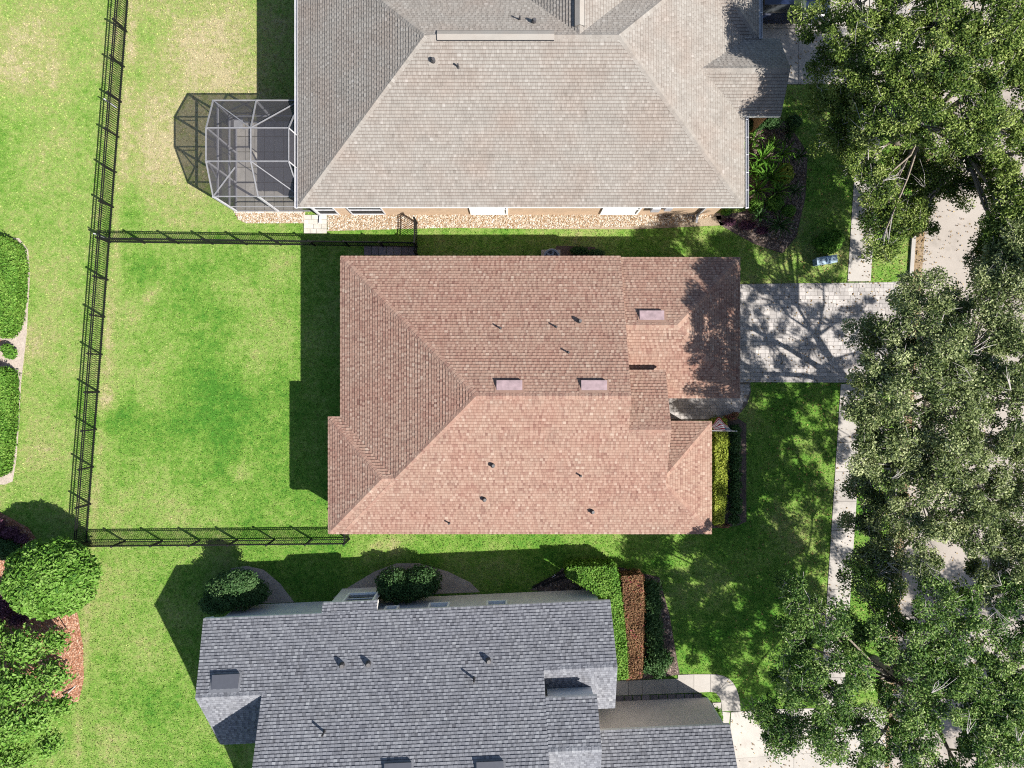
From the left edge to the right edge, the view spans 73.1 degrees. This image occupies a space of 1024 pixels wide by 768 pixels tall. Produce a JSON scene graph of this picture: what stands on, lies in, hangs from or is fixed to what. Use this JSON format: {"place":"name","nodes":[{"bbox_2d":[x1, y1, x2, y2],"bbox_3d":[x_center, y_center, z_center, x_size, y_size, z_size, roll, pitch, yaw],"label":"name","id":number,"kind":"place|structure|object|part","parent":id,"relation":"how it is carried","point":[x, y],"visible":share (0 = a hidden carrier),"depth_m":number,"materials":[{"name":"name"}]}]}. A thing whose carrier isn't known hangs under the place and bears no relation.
{"place":"outdoors","nodes":[
{"label":"outdoors","id":0,"kind":"place"},
{"bbox_2d":[234,211,304,222],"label":"gravel","id":1,"kind":"structure","parent":0,"point":[264,217],"depth_m":35.96,"materials":[{"name":"beige gravel"}]},
{"bbox_2d":[0,0,928,767],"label":"lawn","id":2,"kind":"structure","parent":0,"point":[222,82],"depth_m":36.00,"materials":[{"name":"green plant"}]},
{"bbox_2d":[0,238,29,484],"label":"sand bed","id":3,"kind":"object","parent":2,"relation":"on","point":[18,343],"visible":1,"depth_m":35.98,"materials":[{"name":"beige sand"}]},
{"bbox_2d":[0,343,17,359],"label":"shrub","id":4,"kind":"object","parent":3,"relation":"on","point":[8,351],"visible":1,"depth_m":35.47,"materials":[{"name":"green plant"}]},
{"bbox_2d":[0,366,21,476],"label":"hedge","id":5,"kind":"object","parent":3,"relation":"on","point":[9,401],"visible":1,"depth_m":35.30,"materials":[{"name":"green plant"}]},
{"bbox_2d":[0,234,30,339],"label":"hedge","id":6,"kind":"object","parent":3,"relation":"on","point":[14,270],"visible":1,"depth_m":35.21,"materials":[{"name":"green plant"}]},
{"bbox_2d":[0,512,83,731],"bbox_3d":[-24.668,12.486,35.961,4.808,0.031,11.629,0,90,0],"label":"mulch","id":7,"kind":"object","parent":2,"relation":"on","point":[74,651],"visible":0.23,"depth_m":35.97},
{"bbox_2d":[0,536,23,560],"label":"shrub","id":8,"kind":"object","parent":7,"relation":"on","point":[7,547],"visible":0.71,"depth_m":35.18,"materials":[{"name":"green plant"}]},
{"bbox_2d":[0,581,27,626],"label":"purple shrub","id":9,"kind":"object","parent":7,"relation":"on","point":[16,620],"visible":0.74,"depth_m":35.31,"materials":[{"name":"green plant"}]},
{"bbox_2d":[0,516,29,544],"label":"purple shrub","id":10,"kind":"object","parent":7,"relation":"on","point":[10,532],"visible":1,"depth_m":35.41,"materials":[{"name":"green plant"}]},
{"bbox_2d":[0,619,78,767],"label":"garden tree","id":11,"kind":"object","parent":7,"relation":"on","point":[23,719],"visible":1,"depth_m":32.93,"materials":[{"name":"green plant"}]},
{"bbox_2d":[0,535,102,621],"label":"garden tree","id":12,"kind":"object","parent":2,"relation":"on","point":[42,581],"visible":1,"depth_m":32.70,"materials":[{"name":"green plant"}]},
{"bbox_2d":[73,236,109,543],"bbox_3d":[-21.494,0.394,35.355,0.092,1.290,15.659,4,90,0],"label":"picket fence","id":13,"kind":"object","parent":2,"relation":"on","point":[88,373],"visible":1,"depth_m":35.17,"materials":[{"name":"black metal"}]},
{"bbox_2d":[93,0,128,239],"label":"picket fence","id":14,"kind":"object","parent":2,"relation":"on","point":[108,100],"visible":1,"depth_m":35.24,"materials":[{"name":"black metal"}]},
{"bbox_2d":[77,538,349,547],"bbox_3d":[-15.281,8.133,35.355,13.722,1.290,0.092,-1,90,0],"label":"picket fence","id":15,"kind":"object","parent":2,"relation":"on","point":[308,542],"visible":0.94,"depth_m":35.26,"materials":[{"name":"black metal"}]},
{"bbox_2d":[95,236,417,247],"bbox_3d":[-12.914,-7.250,35.355,16.055,1.290,0.092,1,90,0],"label":"picket fence","id":16,"kind":"object","parent":2,"relation":"on","point":[172,240],"visible":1,"depth_m":35.26,"materials":[{"name":"black metal"}]},
{"bbox_2d":[231,566,293,602],"bbox_3d":[-13.500,10.483,36.015,4.333,0.070,2.033,0,90,0],"label":"sand bed","id":17,"kind":"object","parent":2,"relation":"on","point":[280,594],"visible":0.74,"depth_m":35.98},
{"bbox_2d":[197,567,272,615],"bbox_3d":[-14.161,10.515,34.728,3.677,2.548,2.346,-21,90,0],"label":"round shrub","id":18,"kind":"object","parent":17,"relation":"on","point":[235,588],"visible":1,"depth_m":34.28,"materials":[{"name":"green plant"}]},
{"bbox_2d":[237,123,302,212],"bbox_3d":[-12.627,-11.277,36.003,3.480,0.114,4.780,0,90,0],"label":"paver landing","id":19,"kind":"object","parent":2,"relation":"on","point":[291,127],"visible":0.06,"depth_m":35.95,"materials":[{"name":"grey concrete"}]},
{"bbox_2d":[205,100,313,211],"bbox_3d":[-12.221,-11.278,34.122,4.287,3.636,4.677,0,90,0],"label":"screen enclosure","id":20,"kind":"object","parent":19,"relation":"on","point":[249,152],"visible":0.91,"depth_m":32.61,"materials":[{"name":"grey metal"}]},
{"bbox_2d":[304,215,326,232],"bbox_3d":[-10.233,-8.320,36.004,1.200,0.113,0.960,0,90,0],"label":"paver landing","id":21,"kind":"object","parent":2,"relation":"on","point":[312,224],"visible":0.98,"depth_m":35.95,"materials":[{"name":"beige concrete"}]},
{"bbox_2d":[364,246,415,254],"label":"paver path","id":22,"kind":"structure","parent":2,"relation":"on","point":[378,250],"depth_m":35.96,"materials":[{"name":"grey concrete"}]},
{"bbox_2d":[333,563,478,597],"bbox_3d":[-5.500,10.233,36.015,7.667,0.070,1.800,0,90,0],"label":"sand bed","id":23,"kind":"object","parent":2,"relation":"on","point":[451,583],"visible":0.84,"depth_m":35.98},
{"bbox_2d":[374,564,441,604],"bbox_3d":[-5.255,10.124,35.018,3.477,1.972,2.027,0,90,0],"label":"round shrub","id":24,"kind":"object","parent":23,"relation":"on","point":[396,585],"visible":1,"depth_m":34.47,"materials":[{"name":"green plant"}]},
{"bbox_2d":[294,0,790,222],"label":"house","id":25,"kind":"structure","parent":2,"relation":"on","point":[527,107],"depth_m":31.25,"materials":[{"name":"beige tile"}]},
{"bbox_2d":[469,208,507,214],"bbox_3d":[-1.172,-8.790,34.700,1.930,2.080,0.080,0,90,0],"label":"window","id":26,"kind":"structure","parent":25,"relation":"in","point":[473,211],"depth_m":35.25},
{"bbox_2d":[600,208,641,214],"bbox_3d":[5.510,-8.790,34.700,1.930,2.080,0.080,0,90,0],"label":"window","id":27,"kind":"structure","parent":25,"relation":"in","point":[605,211],"depth_m":35.25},
{"bbox_2d":[541,248,559,255],"bbox_3d":[2.021,-6.486,35.567,1.000,0.867,1.000,0,90,0],"label":"air conditioner","id":28,"kind":"object","parent":2,"relation":"on","point":[551,252],"visible":0.45,"depth_m":35.18,"materials":[{"name":"metal"}]},
{"bbox_2d":[555,246,594,255],"bbox_3d":[3.167,-6.900,36.015,2.333,0.070,0.600,0,90,0],"label":"mulch bed","id":29,"kind":"object","parent":2,"relation":"on","point":[564,251],"visible":0.31,"depth_m":35.98,"materials":[{"name":"brown soil"}]},
{"bbox_2d":[569,246,605,255],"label":"shrub","id":30,"kind":"object","parent":29,"relation":"on","point":[579,250],"visible":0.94,"depth_m":35.50,"materials":[{"name":"green plant"}]},
{"bbox_2d":[531,567,679,680],"bbox_3d":[4.833,12.333,36.015,7.800,0.070,6.267,0,90,0],"label":"mulch bed","id":31,"kind":"object","parent":2,"relation":"on","point":[663,611],"visible":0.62,"depth_m":35.98,"materials":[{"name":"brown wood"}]},
{"bbox_2d":[532,570,566,587],"bbox_3d":[2.015,10.152,35.929,2.095,0.133,0.496,-20,90,0],"label":"edging","id":32,"kind":"object","parent":31,"relation":"on","point":[547,579],"visible":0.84,"depth_m":35.90,"materials":[{"name":"grey concrete"}]},
{"bbox_2d":[563,557,629,680],"bbox_3d":[5.033,11.592,35.200,2.655,1.599,6.584,-25,90,0],"label":"hedge","id":33,"kind":"object","parent":31,"relation":"on","point":[600,577],"visible":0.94,"depth_m":34.59,"materials":[{"name":"green plant"}]},
{"bbox_2d":[618,567,646,680],"bbox_3d":[6.081,12.277,35.310,1.503,1.380,5.674,0,90,0],"label":"hedge","id":34,"kind":"object","parent":31,"relation":"on","point":[632,589],"visible":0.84,"depth_m":34.82,"materials":[{"name":"red plant"}]},
{"bbox_2d":[642,578,674,680],"bbox_3d":[7.391,12.582,35.399,1.962,1.218,5.272,0,90,0],"label":"shrub","id":35,"kind":"object","parent":31,"relation":"on","point":[658,661],"visible":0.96,"depth_m":35.12,"materials":[{"name":"green plant"}]},
{"bbox_2d":[616,693,701,700],"bbox_3d":[7.633,16.390,36.001,4.465,0.098,0.430,-2,90,0],"label":"paver strip","id":36,"kind":"object","parent":2,"relation":"on","point":[651,697],"visible":0.69,"depth_m":35.95,"materials":[{"name":"grey concrete"}]},
{"bbox_2d":[616,674,740,710],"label":"front walk","id":37,"kind":"structure","parent":2,"relation":"on","point":[723,689],"depth_m":35.96,"materials":[{"name":"concrete"}]},
{"bbox_2d":[668,382,750,420],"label":"front walk","id":38,"kind":"structure","parent":2,"relation":"on","point":[688,409],"depth_m":35.97,"materials":[{"name":"grey concrete"}]},
{"bbox_2d":[723,412,738,420],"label":"red shrub","id":39,"kind":"object","parent":38,"relation":"on","point":[732,416],"visible":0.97,"depth_m":35.62,"materials":[{"name":"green plant"}]},
{"bbox_2d":[711,702,729,722],"bbox_3d":[10.650,17.450,36.014,1.433,0.093,1.767,0,90,0],"label":"walk landing","id":40,"kind":"object","parent":2,"relation":"on","point":[726,717],"visible":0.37,"depth_m":35.97,"materials":[{"name":"concrete"}]},
{"bbox_2d":[715,706,722,720],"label":"shrub","id":41,"kind":"object","parent":40,"relation":"on","point":[719,712],"visible":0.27,"depth_m":35.41,"materials":[{"name":"green plant"}]},
{"bbox_2d":[712,418,745,527],"bbox_3d":[11.133,4.633,36.015,2.133,0.070,5.800,0,90,0],"label":"mulch bed","id":42,"kind":"object","parent":2,"relation":"on","point":[743,469],"visible":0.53,"depth_m":35.98,"materials":[{"name":"brown soil"}]},
{"bbox_2d":[709,415,729,526],"bbox_3d":[10.567,4.431,35.384,1.110,1.232,5.694,0,90,0],"label":"hedge","id":43,"kind":"object","parent":42,"relation":"on","point":[720,451],"visible":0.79,"depth_m":34.96,"materials":[{"name":"green plant"}]},
{"bbox_2d":[716,523,729,527],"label":"red shrub","id":44,"kind":"object","parent":42,"relation":"on","point":[724,525],"visible":0.91,"depth_m":35.64,"materials":[{"name":"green plant"}]},
{"bbox_2d":[727,423,743,526],"bbox_3d":[11.488,4.685,35.560,0.937,0.897,5.341,0,90,0],"label":"shrub","id":45,"kind":"object","parent":42,"relation":"on","point":[735,475],"visible":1,"depth_m":35.35,"materials":[{"name":"green plant"}]},
{"bbox_2d":[718,121,807,252],"bbox_3d":[13.424,-10.480,36.015,4.326,0.070,6.625,18,90,0],"label":"mulch bed","id":46,"kind":"object","parent":2,"relation":"on","point":[738,213],"visible":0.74,"depth_m":35.98,"materials":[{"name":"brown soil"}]},
{"bbox_2d":[721,208,731,215],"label":"shrub","id":47,"kind":"object","parent":46,"relation":"on","point":[726,211],"visible":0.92,"depth_m":35.55,"materials":[{"name":"green plant"}]},
{"bbox_2d":[722,217,769,234],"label":"purple shrub","id":48,"kind":"object","parent":46,"relation":"on","point":[744,225],"visible":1,"depth_m":35.80,"materials":[{"name":"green plant"}]},
{"bbox_2d":[749,130,764,150],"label":"strap leaf plant","id":49,"kind":"object","parent":46,"relation":"on","point":[753,134],"visible":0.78,"depth_m":35.45,"materials":[{"name":"green plant"}]},
{"bbox_2d":[749,156,767,184],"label":"strap leaf plant","id":50,"kind":"object","parent":46,"relation":"on","point":[762,163],"visible":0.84,"depth_m":35.33,"materials":[{"name":"green plant"}]},
{"bbox_2d":[750,206,769,223],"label":"strap leaf plant","id":51,"kind":"object","parent":46,"relation":"on","point":[757,214],"visible":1,"depth_m":35.37,"materials":[{"name":"green plant"}]},
{"bbox_2d":[749,175,775,204],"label":"strap leaf plant","id":52,"kind":"object","parent":46,"relation":"on","point":[756,190],"visible":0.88,"depth_m":35.32,"materials":[{"name":"green plant"}]},
{"bbox_2d":[749,139,781,176],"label":"strap leaf plant","id":53,"kind":"object","parent":46,"relation":"on","point":[768,149],"visible":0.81,"depth_m":35.29,"materials":[{"name":"green plant"}]},
{"bbox_2d":[749,156,792,193],"bbox_3d":[13.274,-10.746,35.509,2.401,1.022,1.941,26,90,0],"label":"strap leaf plant","id":54,"kind":"object","parent":46,"relation":"on","point":[769,175],"visible":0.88,"depth_m":35.30,"materials":[{"name":"green plant"}]},
{"bbox_2d":[747,194,796,216],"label":"shrub","id":55,"kind":"object","parent":46,"relation":"on","point":[775,203],"visible":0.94,"depth_m":35.48,"materials":[{"name":"green plant"}]},
{"bbox_2d":[764,133,781,155],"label":"strap leaf plant","id":56,"kind":"object","parent":46,"relation":"on","point":[774,137],"visible":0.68,"depth_m":35.54,"materials":[{"name":"green plant"}]},
{"bbox_2d":[749,114,802,131],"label":"shrub","id":57,"kind":"object","parent":46,"relation":"on","point":[774,123],"visible":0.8,"depth_m":35.43,"materials":[{"name":"green plant"}]},
{"bbox_2d":[767,178,790,202],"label":"strap leaf plant","id":58,"kind":"object","parent":46,"relation":"on","point":[777,188],"visible":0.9,"depth_m":35.41,"materials":[{"name":"green plant"}]},
{"bbox_2d":[766,208,795,239],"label":"strap leaf plant","id":59,"kind":"object","parent":46,"relation":"on","point":[781,225],"visible":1,"depth_m":35.34,"materials":[{"name":"green plant"}]},
{"bbox_2d":[775,162,794,184],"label":"shrub","id":60,"kind":"object","parent":46,"relation":"on","point":[788,168],"visible":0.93,"depth_m":35.29,"materials":[{"name":"green plant"}]},
{"bbox_2d":[774,140,797,166],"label":"strap leaf plant","id":61,"kind":"object","parent":46,"relation":"on","point":[783,154],"visible":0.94,"depth_m":35.36,"materials":[{"name":"green plant"}]},
{"bbox_2d":[776,122,798,142],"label":"strap leaf plant","id":62,"kind":"object","parent":46,"relation":"on","point":[788,133],"visible":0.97,"depth_m":35.58,"materials":[{"name":"green plant"}]},
{"bbox_2d":[784,179,805,198],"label":"strap leaf plant","id":63,"kind":"object","parent":46,"relation":"on","point":[793,192],"visible":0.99,"depth_m":35.41,"materials":[{"name":"green plant"}]},
{"bbox_2d":[790,145,811,164],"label":"strap leaf plant","id":64,"kind":"object","parent":46,"relation":"on","point":[799,154],"visible":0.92,"depth_m":35.42,"materials":[{"name":"green plant"}]},
{"bbox_2d":[812,254,837,265],"bbox_3d":[16.150,-6.363,35.690,1.060,0.620,0.390,-9,90,0],"label":"utility box","id":65,"kind":"object","parent":2,"relation":"on","point":[824,260],"visible":1,"depth_m":35.42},
{"bbox_2d":[811,228,844,255],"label":"shrub","id":66,"kind":"object","parent":2,"relation":"on","point":[830,243],"visible":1,"depth_m":35.11,"materials":[{"name":"green plant"}]},
{"bbox_2d":[727,2,1023,767],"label":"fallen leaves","id":67,"kind":"object","parent":2,"relation":"on","point":[831,391],"visible":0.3,"depth_m":35.94,"materials":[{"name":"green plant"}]},
{"bbox_2d":[739,557,1023,767],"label":"oak tree","id":68,"kind":"object","parent":2,"relation":"on","point":[994,698],"visible":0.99,"depth_m":28.75,"materials":[{"name":"green plant"}]},
{"bbox_2d":[880,417,903,703],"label":"kerb","id":69,"kind":"structure","parent":2,"relation":"on","point":[890,583],"depth_m":35.88,"materials":[{"name":"concrete"}]},
{"bbox_2d":[787,0,1023,268],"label":"oak tree","id":70,"kind":"object","parent":2,"relation":"on","point":[971,37],"visible":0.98,"depth_m":28.42,"materials":[{"name":"green plant"}]},
{"bbox_2d":[909,105,921,275],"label":"kerb","id":71,"kind":"structure","parent":2,"relation":"on","point":[912,254],"depth_m":35.88,"materials":[{"name":"concrete"}]},
{"bbox_2d":[836,214,1023,611],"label":"oak tree","id":72,"kind":"object","parent":2,"relation":"on","point":[957,358],"visible":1,"depth_m":27.00,"materials":[{"name":"green plant"}]},
{"bbox_2d":[195,587,736,767],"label":"house","id":73,"kind":"structure","parent":0,"point":[356,678],"depth_m":31.59,"materials":[{"name":"grey paint"}]},
{"bbox_2d":[343,591,378,600],"bbox_3d":[-7.459,10.558,34.050,1.530,1.480,0.169,-3,90,0],"label":"window","id":74,"kind":"structure","parent":73,"relation":"in","point":[357,595],"depth_m":34.40,"materials":[{"name":"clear glass"}]},
{"bbox_2d":[384,605,399,608],"bbox_3d":[-5.885,11.043,33.700,0.680,0.780,0.240,-3,90,0],"label":"window","id":75,"kind":"structure","parent":73,"relation":"in","point":[393,606],"depth_m":34.00,"materials":[{"name":"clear glass"}]},
{"bbox_2d":[428,602,449,606],"bbox_3d":[-3.588,10.938,33.800,1.030,0.980,0.240,-3,90,0],"label":"window","id":76,"kind":"structure","parent":73,"relation":"in","point":[432,604],"depth_m":34.20,"materials":[{"name":"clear glass"}]},
{"bbox_2d":[486,600,506,604],"bbox_3d":[-0.741,10.809,33.700,1.030,0.980,0.240,-3,90,0],"label":"window","id":77,"kind":"structure","parent":73,"relation":"in","point":[489,602],"depth_m":34.10,"materials":[{"name":"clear glass"}]},
{"bbox_2d":[327,213,722,230],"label":"gravel","id":78,"kind":"structure","parent":0,"point":[569,223],"depth_m":35.96,"materials":[{"name":"beige gravel"}]},
{"bbox_2d":[413,217,417,243],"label":"picket gate","id":79,"kind":"structure","parent":78,"relation":"on","point":[415,220],"depth_m":35.31,"materials":[{"name":"black metal"}]},
{"bbox_2d":[328,256,739,533],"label":"house","id":80,"kind":"structure","parent":0,"point":[505,394],"depth_m":31.79,"materials":[{"name":"brown tile"}]},
{"bbox_2d":[712,417,736,431],"bbox_3d":[10.036,1.977,33.897,1.739,0.976,0.657,0,90,0],"label":"flag","id":81,"kind":"object","parent":80,"relation":"attached to","point":[719,424],"visible":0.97,"depth_m":33.92,"materials":[{"name":"multicoloured fabric"}]},
{"bbox_2d":[730,707,885,767],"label":"driveway","id":82,"kind":"structure","parent":0,"point":[745,755],"depth_m":35.97,"materials":[{"name":"concrete"}]},
{"bbox_2d":[740,282,906,382],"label":"driveway","id":83,"kind":"structure","parent":0,"point":[754,298],"depth_m":35.97,"materials":[{"name":"grey concrete"}]},
{"bbox_2d":[821,384,863,706],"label":"sidewalk","id":84,"kind":"structure","parent":0,"point":[847,431],"depth_m":35.97,"materials":[{"name":"concrete"}]},
{"bbox_2d":[762,0,925,83],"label":"driveway","id":85,"kind":"structure","parent":0,"point":[793,50],"depth_m":35.96,"materials":[{"name":"concrete"}]},
{"bbox_2d":[762,0,829,26],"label":"parked car","id":86,"kind":"object","parent":85,"relation":"on","point":[774,11],"visible":0.15,"depth_m":34.93,"materials":[{"name":"paint"}]},
{"bbox_3d":[13.425,-18.828,34.692,2.950,0.615,0.155,0,90,0],"label":"side window","id":87,"kind":"part","parent":86,"relation":"part of","materials":[{"name":"black glass"}]},
{"bbox_2d":[847,92,879,281],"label":"sidewalk","id":88,"kind":"structure","parent":0,"point":[856,270],"depth_m":35.97,"materials":[{"name":"concrete"}]},
{"bbox_2d":[889,0,1023,767],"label":"road","id":89,"kind":"structure","parent":0,"point":[954,265],"depth_m":35.99,"materials":[{"name":"beige concrete"}]},
{"bbox_2d":[885,9,937,767],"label":"gutter","id":90,"kind":"object","parent":89,"relation":"on","point":[920,252],"depth_m":35.99,"materials":[{"name":"beige concrete"}]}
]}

